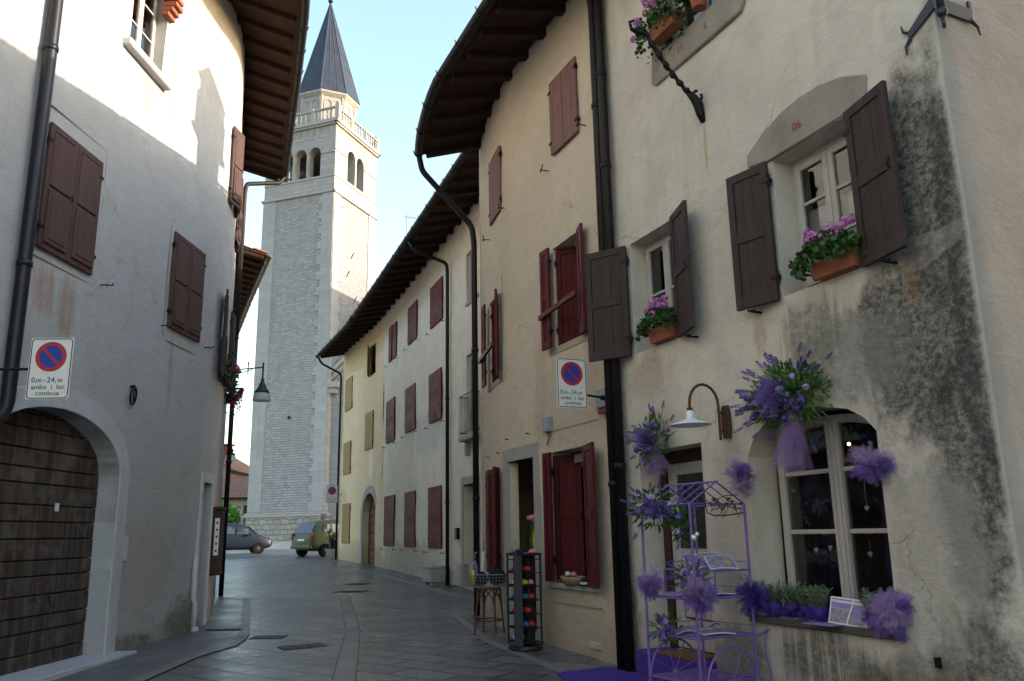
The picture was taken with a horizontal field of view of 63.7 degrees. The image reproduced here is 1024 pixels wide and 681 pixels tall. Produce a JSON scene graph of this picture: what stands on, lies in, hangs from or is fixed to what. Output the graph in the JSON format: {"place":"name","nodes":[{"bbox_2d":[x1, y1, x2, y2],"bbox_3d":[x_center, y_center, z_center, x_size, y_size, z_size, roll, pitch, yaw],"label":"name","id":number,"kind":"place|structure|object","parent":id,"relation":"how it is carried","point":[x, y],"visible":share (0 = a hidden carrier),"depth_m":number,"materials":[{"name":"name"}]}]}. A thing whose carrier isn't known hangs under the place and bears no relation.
{"place":"outdoors","nodes":[
{"label":"outdoors","id":0,"kind":"place"},
{"bbox_2d":[52,597,249,680],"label":"side pavement","id":1,"kind":"structure","parent":0,"point":[154,655],"depth_m":11.40,"materials":[{"name":"stone"}]},
{"bbox_2d":[205,628,241,630],"bbox_3d":[-4.628,4.654,13.258,0.570,0.034,0.120,-1,-12,0],"label":"manhole cover","id":2,"kind":"object","parent":1,"relation":"on","point":[222,629],"visible":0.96,"depth_m":13.21,"materials":[{"name":"metal"}]},
{"bbox_2d":[224,0,481,464],"label":"sky","id":3,"kind":"structure","parent":0,"point":[394,49],"materials":[{"name":"blue"}]},
{"bbox_2d":[148,549,896,680],"bbox_3d":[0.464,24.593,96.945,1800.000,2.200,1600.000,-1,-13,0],"label":"street","id":4,"kind":"structure","parent":0,"point":[409,632],"depth_m":12.82,"materials":[{"name":"stone"}]},
{"bbox_2d":[0,0,309,680],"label":"townhouse","id":5,"kind":"structure","parent":4,"relation":"on","point":[138,138],"depth_m":11.52,"materials":[{"name":"paint"}]},
{"bbox_2d":[0,338,74,399],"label":"no parking sign","id":6,"kind":"object","parent":5,"relation":"attached to","point":[49,369],"visible":1,"depth_m":7.92,"materials":[{"name":"white metal"}]},
{"bbox_2d":[0,409,98,675],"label":"garage door","id":7,"kind":"structure","parent":5,"relation":"in","point":[48,469],"depth_m":10.04,"materials":[{"name":"brown wood"}]},
{"bbox_2d":[129,385,137,404],"bbox_3d":[-5.361,0.771,11.653,0.079,0.297,0.178,-2,-13,3],"label":"tethering ring","id":8,"kind":"object","parent":5,"relation":"attached to","point":[134,391],"visible":1,"depth_m":11.66,"materials":[{"name":"black metal"}]},
{"bbox_2d":[132,0,157,61],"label":"window","id":9,"kind":"structure","parent":5,"relation":"in","point":[141,3],"depth_m":12.89,"materials":[{"name":"beige paint"}]},
{"bbox_2d":[209,507,226,575],"bbox_3d":[-5.265,3.580,14.749,0.200,1.180,0.500,2,-14,-12],"label":"notice board","id":10,"kind":"object","parent":5,"relation":"attached to","point":[217,541],"visible":0.91,"depth_m":14.57,"materials":[{"name":"brown wood"}]},
{"bbox_2d":[219,358,241,391],"bbox_3d":[-5.275,0.649,15.384,0.386,0.627,1.010,2,-13,-12],"label":"flower box","id":11,"kind":"object","parent":5,"relation":"attached to","point":[232,372],"visible":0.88,"depth_m":15.22,"materials":[{"name":"green metal"}]},
{"bbox_2d":[224,385,244,416],"bbox_3d":[-5.671,1.182,16.788,0.426,0.688,0.853,3,-14,-18],"label":"flower box","id":12,"kind":"object","parent":5,"relation":"attached to","point":[234,397],"visible":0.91,"depth_m":16.57,"materials":[{"name":"green metal"}]},
{"bbox_2d":[237,362,270,401],"bbox_3d":[-6.536,1.030,20.768,0.973,1.007,0.456,-2,-13,2],"label":"street lantern","id":13,"kind":"object","parent":5,"relation":"attached to","point":[261,393],"visible":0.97,"depth_m":20.61,"materials":[{"name":"black metal"}]},
{"bbox_2d":[129,598,250,680],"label":"kerb","id":14,"kind":"structure","parent":4,"relation":"on","point":[243,634],"depth_m":11.31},
{"bbox_2d":[222,476,248,523],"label":"house","id":15,"kind":"structure","parent":4,"relation":"on","point":[238,493],"depth_m":69.59,"materials":[{"name":"ceramic"}]},
{"bbox_2d":[223,444,248,476],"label":"house","id":16,"kind":"structure","parent":4,"relation":"on","point":[239,468],"depth_m":76.84,"materials":[{"name":"grey paint"}]},
{"bbox_2d":[226,523,271,553],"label":"parked car","id":17,"kind":"object","parent":4,"relation":"on","point":[241,537],"visible":0.48,"depth_m":44.47,"materials":[{"name":"grey paint"}]},
{"bbox_2d":[233,245,272,332],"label":"townhouse","id":18,"kind":"structure","parent":4,"relation":"on","point":[256,261],"depth_m":26.86,"materials":[{"name":"paint"}]},
{"bbox_2d":[224,444,236,460],"bbox_3d":[-10.870,4.324,31.902,0.464,0.654,0.476,-11,-17,37],"label":"street lantern","id":19,"kind":"object","parent":18,"relation":"attached to","point":[233,457],"visible":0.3,"depth_m":31.75,"materials":[{"name":"black metal"}]},
{"bbox_2d":[249,635,287,638],"bbox_3d":[-3.666,4.476,12.422,0.500,0.034,0.340,-1,-12,0],"label":"manhole cover","id":20,"kind":"object","parent":4,"relation":"on","point":[268,637],"visible":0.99,"depth_m":12.38,"materials":[{"name":"metal"}]},
{"bbox_2d":[264,542,291,549],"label":"terrace","id":21,"kind":"structure","parent":4,"relation":"on","point":[279,545],"depth_m":54.88,"materials":[{"name":"concrete"}]},
{"bbox_2d":[221,500,244,523],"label":"shrub","id":22,"kind":"object","parent":21,"relation":"on","point":[234,515],"visible":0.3,"depth_m":62.49,"materials":[{"name":"green plant"}]},
{"bbox_2d":[241,0,380,541],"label":"bell tower","id":23,"kind":"structure","parent":21,"relation":"on","point":[318,236],"depth_m":64.01,"materials":[{"name":"stone"}]},
{"bbox_2d":[277,643,327,649],"bbox_3d":[-2.901,4.253,11.444,0.620,0.035,0.360,6,-14,-29],"label":"manhole cover","id":24,"kind":"object","parent":4,"relation":"on","point":[298,646],"visible":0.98,"depth_m":11.40,"materials":[{"name":"metal"}]},
{"bbox_2d":[290,520,338,556],"bbox_3d":[-8.925,9.834,41.120,2.160,1.742,4.135,-11,-16,35],"label":"parked car","id":25,"kind":"object","parent":4,"relation":"on","point":[309,536],"visible":0.51,"depth_m":39.62,"materials":[{"name":"green paint"}]},
{"bbox_2d":[326,528,337,558],"bbox_3d":[-8.176,9.268,37.658,0.599,1.367,0.536,-1,-13,0],"label":"potted plant","id":26,"kind":"object","parent":4,"relation":"on","point":[330,552],"visible":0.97,"depth_m":37.43,"materials":[{"name":"green plant"}]},
{"bbox_2d":[332,595,359,680],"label":"paving band","id":27,"kind":"object","parent":4,"relation":"on","point":[345,670],"visible":1,"depth_m":11.26,"materials":[{"name":"stone"}]},
{"bbox_2d":[331,595,360,680],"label":"paving band joint","id":28,"kind":"object","parent":27,"relation":"on","point":[342,643],"visible":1,"depth_m":11.41,"materials":[{"name":"stone"}]},
{"bbox_2d":[315,315,384,566],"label":"townhouse","id":29,"kind":"structure","parent":4,"relation":"on","point":[355,341],"depth_m":34.37,"materials":[{"name":"yellow paint"}]},
{"bbox_2d":[326,485,337,502],"bbox_3d":[-7.868,6.890,37.015,0.910,0.780,0.084,4,-14,-19],"label":"no parking sign","id":30,"kind":"object","parent":29,"relation":"attached to","point":[331,493],"visible":0.98,"depth_m":36.94,"materials":[{"name":"white metal"}]},
{"bbox_2d":[368,498,374,563],"bbox_3d":[-5.335,7.390,32.235,0.065,2.790,2.100,5,-14,-23],"label":"door","id":31,"kind":"structure","parent":29,"relation":"in","point":[371,534],"depth_m":32.66,"materials":[{"name":"brown wood"}]},
{"bbox_2d":[327,345,375,519],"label":"church","id":32,"kind":"structure","parent":4,"relation":"on","point":[333,385],"depth_m":60.52,"materials":[{"name":"stone"}]},
{"bbox_2d":[335,590,367,592],"bbox_3d":[-3.935,6.111,20.052,0.750,0.035,0.450,-5,-13,15],"label":"manhole cover","id":33,"kind":"object","parent":4,"relation":"on","point":[352,591],"visible":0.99,"depth_m":20.01,"materials":[{"name":"metal"}]},
{"bbox_2d":[345,583,371,584],"bbox_3d":[-4.176,6.596,22.302,0.600,0.034,0.500,-5,-12,15],"label":"manhole cover","id":34,"kind":"object","parent":4,"relation":"on","point":[358,583],"visible":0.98,"depth_m":22.26,"materials":[{"name":"metal"}]},
{"bbox_2d":[350,150,482,589],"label":"townhouse","id":35,"kind":"structure","parent":4,"relation":"on","point":[418,295],"depth_m":24.12,"materials":[{"name":"white paint"}]},
{"bbox_2d":[454,528,459,538],"bbox_3d":[-1.410,4.953,21.174,0.090,0.280,0.200,4,-14,-20],"label":"letter box","id":36,"kind":"object","parent":35,"relation":"attached to","point":[456,533],"visible":1,"depth_m":21.10,"materials":[{"name":"black metal"}]},
{"bbox_2d":[470,255,470,298],"bbox_3d":[-0.938,-1.718,21.616,0.105,1.350,0.900,4,-14,-20],"label":"window","id":37,"kind":"structure","parent":35,"relation":"in","point":[470,255],"depth_m":21.92,"materials":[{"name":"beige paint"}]},
{"bbox_2d":[470,355,471,431],"bbox_3d":[-0.899,1.345,20.945,0.105,2.120,0.900,4,-14,-20],"label":"window","id":38,"kind":"structure","parent":35,"relation":"in","point":[471,355],"depth_m":21.31,"materials":[{"name":"beige paint"}]},
{"bbox_2d":[368,573,467,598],"bbox_3d":[-2.796,6.574,22.364,0.289,0.190,10.122,4,-14,-21],"label":"gutter band","id":39,"kind":"object","parent":4,"relation":"on","point":[434,589],"visible":1,"depth_m":21.09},
{"bbox_2d":[422,565,444,584],"bbox_3d":[-2.070,6.275,22.073,0.480,0.500,0.960,4,-14,-20],"label":"stone planter","id":40,"kind":"object","parent":4,"relation":"on","point":[433,574],"visible":0.92,"depth_m":21.68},
{"bbox_2d":[474,587,504,634],"bbox_3d":[-0.343,4.070,12.451,0.434,0.676,0.434,-6,-14,19],"label":"bar stool","id":41,"kind":"object","parent":4,"relation":"on","point":[485,589],"visible":0.99,"depth_m":12.40,"materials":[{"name":"brown wood"}]},
{"bbox_2d":[470,573,505,587],"bbox_3d":[-0.353,3.649,12.550,0.511,0.189,0.360,-3,-13,10],"label":"wire basket","id":42,"kind":"object","parent":41,"relation":"on","point":[479,586],"visible":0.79,"depth_m":12.41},
{"bbox_2d":[471,563,475,583],"bbox_3d":[-0.588,3.539,12.527,0.069,0.316,0.066,-3,-13,10],"label":"umbrella","id":43,"kind":"object","parent":42,"relation":"in","point":[474,577],"visible":1,"depth_m":12.50,"materials":[{"name":"yellow fabric"}]},
{"bbox_2d":[474,552,477,576],"bbox_3d":[-0.552,3.496,12.692,0.077,0.475,0.066,-3,-13,10],"label":"umbrella","id":44,"kind":"object","parent":42,"relation":"in","point":[475,567],"visible":0.83,"depth_m":12.67,"materials":[{"name":"purple fabric"}]},
{"bbox_2d":[476,571,487,585],"bbox_3d":[-0.462,3.628,12.576,0.201,0.215,0.193,-3,-13,10],"label":"cloth bag","id":45,"kind":"object","parent":42,"relation":"in","point":[479,577],"visible":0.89,"depth_m":12.51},
{"bbox_2d":[481,541,486,571],"bbox_3d":[-0.437,3.422,12.740,0.095,0.636,0.071,-3,-13,10],"label":"umbrella","id":46,"kind":"object","parent":42,"relation":"in","point":[483,562],"visible":0.78,"depth_m":12.72,"materials":[{"name":"white fabric"}]},
{"bbox_2d":[488,567,504,585],"bbox_3d":[-0.238,3.585,12.544,0.259,0.277,0.245,-3,-13,10],"label":"cloth bag","id":47,"kind":"object","parent":42,"relation":"in","point":[495,580],"visible":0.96,"depth_m":12.46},
{"bbox_2d":[452,614,570,671],"bbox_3d":[-0.003,4.121,11.127,0.476,0.152,7.970,3,-14,-17],"label":"gutter band","id":48,"kind":"object","parent":4,"relation":"on","point":[479,634],"visible":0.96,"depth_m":10.84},
{"bbox_2d":[506,553,542,651],"bbox_3d":[0.165,3.467,10.998,0.460,1.228,0.460,5,-14,-23],"label":"display rack","id":49,"kind":"object","parent":4,"relation":"on","point":[520,560],"visible":0.89,"depth_m":10.86,"materials":[{"name":"black plastic"}]},
{"bbox_2d":[522,593,530,599],"bbox_3d":[0.175,3.381,10.888,0.097,0.092,0.247,5,-14,-23],"label":"slipper","id":50,"kind":"object","parent":49,"relation":"on","point":[525,596],"visible":0.73,"depth_m":10.84,"materials":[{"name":"teal fabric"}]},
{"bbox_2d":[522,579,530,585],"bbox_3d":[0.172,3.211,10.928,0.097,0.092,0.247,5,-14,-23],"label":"slipper","id":51,"kind":"object","parent":49,"relation":"on","point":[524,582],"visible":0.81,"depth_m":10.88,"materials":[{"name":"yellow fabric"}]},
{"bbox_2d":[522,566,532,571],"bbox_3d":[0.206,3.044,10.985,0.097,0.092,0.247,5,-14,-23],"label":"slipper","id":52,"kind":"object","parent":49,"relation":"on","point":[526,568],"visible":0.99,"depth_m":10.94,"materials":[{"name":"red fabric"}]},
{"bbox_2d":[523,621,531,627],"bbox_3d":[0.181,3.722,10.809,0.097,0.092,0.247,5,-14,-23],"label":"slipper","id":53,"kind":"object","parent":49,"relation":"on","point":[526,624],"visible":0.77,"depth_m":10.76,"materials":[{"name":"blue fabric"}]},
{"bbox_2d":[523,607,533,613],"bbox_3d":[0.216,3.555,10.865,0.097,0.092,0.247,5,-14,-23],"label":"slipper","id":54,"kind":"object","parent":49,"relation":"on","point":[527,610],"visible":0.99,"depth_m":10.83,"materials":[{"name":"red fabric"}]},
{"bbox_2d":[524,635,534,641],"bbox_3d":[0.222,3.895,10.785,0.097,0.092,0.247,5,-14,-23],"label":"slipper","id":55,"kind":"object","parent":49,"relation":"on","point":[527,638],"visible":1,"depth_m":10.75,"materials":[{"name":"black fabric"}]},
{"bbox_2d":[524,549,537,552],"bbox_3d":[0.249,2.823,11.068,0.203,0.052,0.132,5,-14,-23],"label":"cap","id":56,"kind":"object","parent":49,"relation":"on","point":[532,551],"visible":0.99,"depth_m":11.03,"materials":[{"name":"pink fabric"}]},
{"bbox_2d":[556,667,656,680],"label":"carpet","id":57,"kind":"object","parent":4,"relation":"on","point":[604,674],"visible":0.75,"depth_m":8.91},
{"bbox_2d":[640,480,771,680],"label":"display cart","id":58,"kind":"object","parent":57,"relation":"on","point":[701,676],"visible":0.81,"depth_m":7.38,"materials":[{"name":"purple paint"}]},
{"bbox_2d":[620,480,677,539],"bbox_3d":[1.273,1.544,7.520,0.579,0.547,0.286,-6,-14,19],"label":"lavender bouquet","id":59,"kind":"object","parent":58,"relation":"attached to","point":[653,513],"visible":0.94,"depth_m":7.52,"materials":[{"name":"purple plant"}]},
{"bbox_2d":[647,612,683,653],"bbox_3d":[1.355,2.581,7.271,0.343,0.362,0.231,-6,-14,19],"label":"lavender bouquet","id":60,"kind":"object","parent":58,"relation":"on","point":[662,621],"visible":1,"depth_m":7.27,"materials":[{"name":"purple plant"}]},
{"bbox_2d":[658,591,689,595],"bbox_3d":[1.487,2.284,7.452,0.280,0.022,0.200,11,-16,-41],"label":"magazine","id":61,"kind":"object","parent":58,"relation":"on","point":[670,593],"visible":0.82,"depth_m":7.39,"materials":[{"name":"white paper"}]},
{"bbox_2d":[658,628,692,634],"bbox_3d":[1.466,2.598,7.385,0.200,0.022,0.280,-10,-16,41],"label":"magazine","id":62,"kind":"object","parent":58,"relation":"on","point":[678,631],"visible":0.68,"depth_m":7.32,"materials":[{"name":"white paper"}]},
{"bbox_2d":[661,493,696,550],"bbox_3d":[1.469,1.591,7.256,0.309,0.512,0.230,-6,-14,19],"label":"lavender bouquet","id":63,"kind":"object","parent":58,"relation":"attached to","point":[676,516],"visible":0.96,"depth_m":7.23,"materials":[{"name":"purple plant"}]},
{"bbox_2d":[664,556,713,598],"bbox_3d":[1.515,2.061,7.133,0.429,0.387,0.276,-6,-14,19],"label":"lavender bouquet","id":64,"kind":"object","parent":58,"relation":"attached to","point":[684,581],"visible":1,"depth_m":7.11,"materials":[{"name":"purple plant"}]},
{"bbox_2d":[678,554,708,568],"bbox_3d":[1.688,2.020,7.561,0.220,0.022,0.300,27,8,40],"label":"magazine","id":65,"kind":"object","parent":58,"relation":"on","point":[702,562],"visible":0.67,"depth_m":7.53,"materials":[{"name":"white paper"}]},
{"bbox_2d":[690,532,699,540],"bbox_3d":[1.576,1.691,7.114,0.084,0.084,0.061,7,-15,-30],"label":"silver bauble","id":66,"kind":"object","parent":58,"relation":"attached to","point":[693,537],"visible":1,"depth_m":7.09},
{"bbox_2d":[680,625,713,630],"bbox_3d":[1.687,2.634,7.558,0.260,0.022,0.200,9,-14,-36],"label":"magazine","id":67,"kind":"object","parent":58,"relation":"on","point":[691,627],"visible":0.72,"depth_m":7.52,"materials":[{"name":"white paper"}]},
{"bbox_2d":[695,590,705,601],"bbox_3d":[1.575,2.168,7.016,0.405,0.370,0.397,7,-15,-30],"label":"tulle pompom","id":68,"kind":"object","parent":58,"relation":"attached to","point":[699,597],"visible":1,"depth_m":7.01,"materials":[{"name":"purple"}]},
{"bbox_2d":[694,552,719,561],"bbox_3d":[1.862,2.045,7.731,0.260,0.024,0.200,1,17,-10],"label":"magazine","id":69,"kind":"object","parent":58,"relation":"on","point":[701,555],"visible":0.18,"depth_m":7.79,"materials":[{"name":"white paper"}]},
{"bbox_2d":[693,629,735,635],"bbox_3d":[1.780,2.560,7.250,0.300,0.022,0.220,1,-11,-10],"label":"magazine","id":70,"kind":"object","parent":58,"relation":"on","point":[703,632],"visible":0.96,"depth_m":7.21,"materials":[{"name":"white paper"}]},
{"bbox_2d":[703,591,734,595],"bbox_3d":[1.829,2.271,7.423,0.280,0.022,0.200,4,-12,-22],"label":"magazine","id":71,"kind":"object","parent":58,"relation":"on","point":[708,593],"visible":0.83,"depth_m":7.36,"materials":[{"name":"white paper"}]},
{"bbox_2d":[704,555,738,569],"bbox_3d":[1.883,1.993,7.422,0.260,0.025,0.200,0,19,-6],"label":"magazine","id":72,"kind":"object","parent":58,"relation":"on","point":[720,562],"visible":1,"depth_m":7.41,"materials":[{"name":"white paper"}]},
{"bbox_2d":[703,489,743,517],"bbox_3d":[1.897,1.460,7.384,0.466,0.261,0.031,7,-15,-30],"label":"wire plaque","id":73,"kind":"object","parent":58,"relation":"hanging from","point":[726,503],"visible":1,"depth_m":7.37,"materials":[{"name":"metal"}]},
{"bbox_2d":[413,0,894,669],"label":"townhouse","id":74,"kind":"structure","parent":4,"relation":"on","point":[513,94],"depth_m":12.72,"materials":[{"name":"beige paint"}]},
{"bbox_2d":[526,514,533,522],"bbox_3d":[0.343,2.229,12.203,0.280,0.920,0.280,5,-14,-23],"label":"beret","id":75,"kind":"object","parent":74,"relation":"hanging from","point":[530,517],"visible":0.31,"depth_m":12.03,"materials":[{"name":"pink fabric"}]},
{"bbox_2d":[530,524,534,548],"bbox_3d":[0.314,2.893,12.095,0.040,0.400,0.207,5,-14,-23],"label":"scarf","id":76,"kind":"object","parent":75,"relation":"hanging from","point":[532,542],"visible":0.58,"depth_m":12.12,"materials":[{"name":"green fabric"}]},
{"bbox_2d":[542,416,552,445],"bbox_3d":[0.497,1.282,11.653,0.108,0.411,0.188,5,-14,-23],"label":"sensor box","id":77,"kind":"object","parent":74,"relation":"attached to","point":[547,426],"visible":1,"depth_m":11.60,"materials":[{"name":"white plastic"}]},
{"bbox_2d":[560,576,585,584],"bbox_3d":[0.790,3.106,10.686,0.282,0.100,0.494,5,-14,-23],"label":"basket","id":78,"kind":"object","parent":74,"relation":"on","point":[571,580],"visible":0.86,"depth_m":10.54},
{"bbox_2d":[572,453,582,462],"bbox_3d":[1.035,2.344,11.037,0.050,1.700,1.060,5,-14,-23],"label":"window","id":79,"kind":"structure","parent":74,"relation":"in","point":[578,457],"depth_m":11.40,"materials":[{"name":"glass"}]},
{"bbox_2d":[556,358,604,408],"bbox_3d":[0.835,0.525,9.970,0.677,0.600,0.068,6,-15,-27],"label":"no parking sign","id":80,"kind":"object","parent":74,"relation":"attached to","point":[571,383],"visible":1,"depth_m":9.89,"materials":[{"name":"white metal"}]},
{"bbox_2d":[577,578,586,585],"bbox_3d":[0.917,3.034,10.378,0.196,0.095,0.280,5,-14,-23],"label":"hat","id":81,"kind":"object","parent":74,"relation":"on","point":[583,581],"visible":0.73,"depth_m":10.33,"materials":[{"name":"fabric"}]},
{"bbox_2d":[654,649,714,660],"bbox_3d":[1.785,3.216,8.444,0.360,0.018,0.640,5,-14,-23],"label":"doormat","id":82,"kind":"object","parent":4,"relation":"on","point":[688,655],"visible":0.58,"depth_m":8.40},
{"bbox_2d":[585,0,1023,680],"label":"townhouse","id":83,"kind":"structure","parent":4,"relation":"on","point":[821,112],"depth_m":7.08,"materials":[{"name":"beige paint"}]},
{"bbox_2d":[595,387,605,414],"bbox_3d":[1.142,0.751,10.226,0.110,0.315,0.240,5,-14,-23],"label":"alarm box","id":84,"kind":"object","parent":83,"relation":"attached to","point":[600,406],"visible":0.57,"depth_m":10.20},
{"bbox_2d":[624,401,675,475],"bbox_3d":[1.476,1.097,9.095,0.410,0.809,1.005,5,-14,-23],"label":"lavender bouquet","id":85,"kind":"object","parent":83,"relation":"attached to","point":[646,436],"visible":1,"depth_m":9.04,"materials":[{"name":"purple plant"}]},
{"bbox_2d":[635,295,676,344],"bbox_3d":[1.640,-0.244,9.215,0.429,0.523,0.739,5,-14,-23],"label":"flower box","id":86,"kind":"object","parent":83,"relation":"attached to","point":[665,330],"visible":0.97,"depth_m":9.12,"materials":[{"name":"ceramic"}]},
{"bbox_2d":[630,0,687,63],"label":"flower box","id":87,"kind":"object","parent":83,"relation":"attached to","point":[669,23],"visible":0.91,"depth_m":9.32,"materials":[{"name":"ceramic"}]},
{"bbox_2d":[645,233,674,347],"bbox_3d":[1.866,-0.598,9.576,0.137,1.330,0.920,5,-14,-23],"label":"window","id":88,"kind":"structure","parent":83,"relation":"in","point":[664,242],"depth_m":9.70,"materials":[{"name":"beige paint"}]},
{"bbox_2d":[628,20,704,122],"bbox_3d":[1.653,-2.870,8.787,0.901,1.039,0.110,5,-14,-23],"label":"iron bracket","id":89,"kind":"object","parent":83,"relation":"attached to","point":[696,101],"visible":1,"depth_m":8.79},
{"bbox_2d":[673,0,706,11],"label":"flower pot","id":90,"kind":"object","parent":83,"relation":"on","point":[698,5],"visible":0.99,"depth_m":8.89,"materials":[{"name":"ceramic"}]},
{"bbox_2d":[668,460,714,652],"bbox_3d":[2.005,2.291,8.852,0.045,1.970,0.910,5,-14,-23],"label":"door","id":91,"kind":"structure","parent":83,"relation":"in","point":[685,608],"depth_m":8.99,"materials":[{"name":"beige paint"}]},
{"bbox_2d":[679,0,710,31],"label":"window","id":92,"kind":"structure","parent":83,"relation":"in","point":[708,1],"depth_m":9.64,"materials":[{"name":"beige paint"}]},
{"bbox_2d":[670,383,731,439],"bbox_3d":[1.819,0.682,7.987,0.635,0.554,0.400,5,-14,-23],"label":"wall lamp","id":93,"kind":"object","parent":83,"relation":"attached to","point":[691,421],"visible":1,"depth_m":8.03,"materials":[{"name":"metal"}]},
{"bbox_2d":[761,579,784,616],"bbox_3d":[2.330,2.319,7.348,0.269,0.365,0.280,-1,-13,0],"label":"lavender pot","id":94,"kind":"object","parent":83,"relation":"on","point":[774,602],"visible":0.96,"depth_m":7.31,"materials":[{"name":"purple plant"}]},
{"bbox_2d":[729,342,833,452],"bbox_3d":[2.290,0.601,7.229,0.473,1.157,1.273,5,-14,-23],"label":"lavender bouquet","id":95,"kind":"object","parent":83,"relation":"attached to","point":[780,386],"visible":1,"depth_m":7.12,"materials":[{"name":"purple plant"}]},
{"bbox_2d":[779,581,801,617],"bbox_3d":[2.434,2.279,7.201,0.285,0.344,0.291,5,-14,-23],"label":"lavender pot","id":96,"kind":"object","parent":83,"relation":"on","point":[791,605],"visible":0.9,"depth_m":7.15,"materials":[{"name":"purple plant"}]},
{"bbox_2d":[791,582,819,619],"bbox_3d":[2.525,2.250,7.026,0.303,0.382,0.251,5,-14,-23],"label":"lavender pot","id":97,"kind":"object","parent":83,"relation":"on","point":[806,609],"visible":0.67,"depth_m":7.00,"materials":[{"name":"purple plant"}]},
{"bbox_2d":[802,498,833,543],"bbox_3d":[2.780,1.625,7.455,0.167,0.428,0.426,9,-17,-37],"label":"lavender heart","id":98,"kind":"object","parent":83,"relation":"hanging from","point":[819,510],"visible":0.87,"depth_m":7.48,"materials":[{"name":"purple plant"}]},
{"bbox_2d":[805,584,832,621],"bbox_3d":[2.543,2.194,6.841,0.277,0.346,0.278,5,-14,-23],"label":"lavender pot","id":99,"kind":"object","parent":83,"relation":"on","point":[819,607],"visible":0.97,"depth_m":6.81,"materials":[{"name":"purple plant"}]},
{"bbox_2d":[802,622,842,626],"bbox_3d":[2.510,2.281,6.636,0.180,0.004,0.300,6,-15,-29],"label":"leaflet","id":100,"kind":"object","parent":83,"relation":"on","point":[823,624],"visible":1,"depth_m":6.62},
{"bbox_2d":[791,135,856,288],"bbox_3d":[2.897,-1.141,7.325,0.137,1.300,0.930,5,-14,-23],"label":"window","id":101,"kind":"structure","parent":83,"relation":"in","point":[836,206],"depth_m":7.46,"materials":[{"name":"beige paint"}]},
{"bbox_2d":[788,213,866,281],"bbox_3d":[2.656,-0.782,6.939,0.448,0.490,0.842,5,-14,-23],"label":"flower box","id":102,"kind":"object","parent":83,"relation":"attached to","point":[843,258],"visible":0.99,"depth_m":6.82,"materials":[{"name":"ceramic"}]},
{"bbox_2d":[777,413,897,625],"bbox_3d":[2.827,1.488,7.053,0.100,1.720,1.440,5,-14,-23],"label":"shop window","id":103,"kind":"structure","parent":83,"relation":"in","point":[837,469],"depth_m":7.13,"materials":[{"name":"beige paint"}]},
{"bbox_2d":[828,596,868,626],"bbox_3d":[2.694,2.171,6.562,0.082,0.220,0.340,23,-20,-29],"label":"folded card","id":104,"kind":"object","parent":83,"relation":"on","point":[846,611],"visible":0.84,"depth_m":6.55,"materials":[{"name":"white paper"}]},
{"bbox_2d":[867,455,877,466],"bbox_3d":[2.761,0.948,6.329,0.351,0.358,0.403,2,-13,-11],"label":"tulle pompom","id":105,"kind":"object","parent":83,"relation":"hanging from","point":[871,464],"visible":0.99,"depth_m":6.32,"materials":[{"name":"purple"}]},
{"bbox_2d":[855,587,893,628],"bbox_3d":[2.804,2.074,6.359,0.274,0.337,0.278,-4,-13,11],"label":"lavender pot","id":106,"kind":"object","parent":83,"relation":"on","point":[874,612],"visible":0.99,"depth_m":6.32,"materials":[{"name":"purple plant"}]},
{"bbox_2d":[884,605,897,622],"bbox_3d":[2.772,2.019,6.066,0.392,0.415,0.404,5,-14,-23],"label":"tulle pompom","id":107,"kind":"object","parent":83,"relation":"attached to","point":[891,612],"visible":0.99,"depth_m":6.07,"materials":[{"name":"purple"}]},
{"bbox_2d":[900,0,980,55],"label":"wall anchor","id":108,"kind":"object","parent":83,"relation":"attached to","point":[945,8],"depth_m":6.29,"materials":[{"name":"black metal"}]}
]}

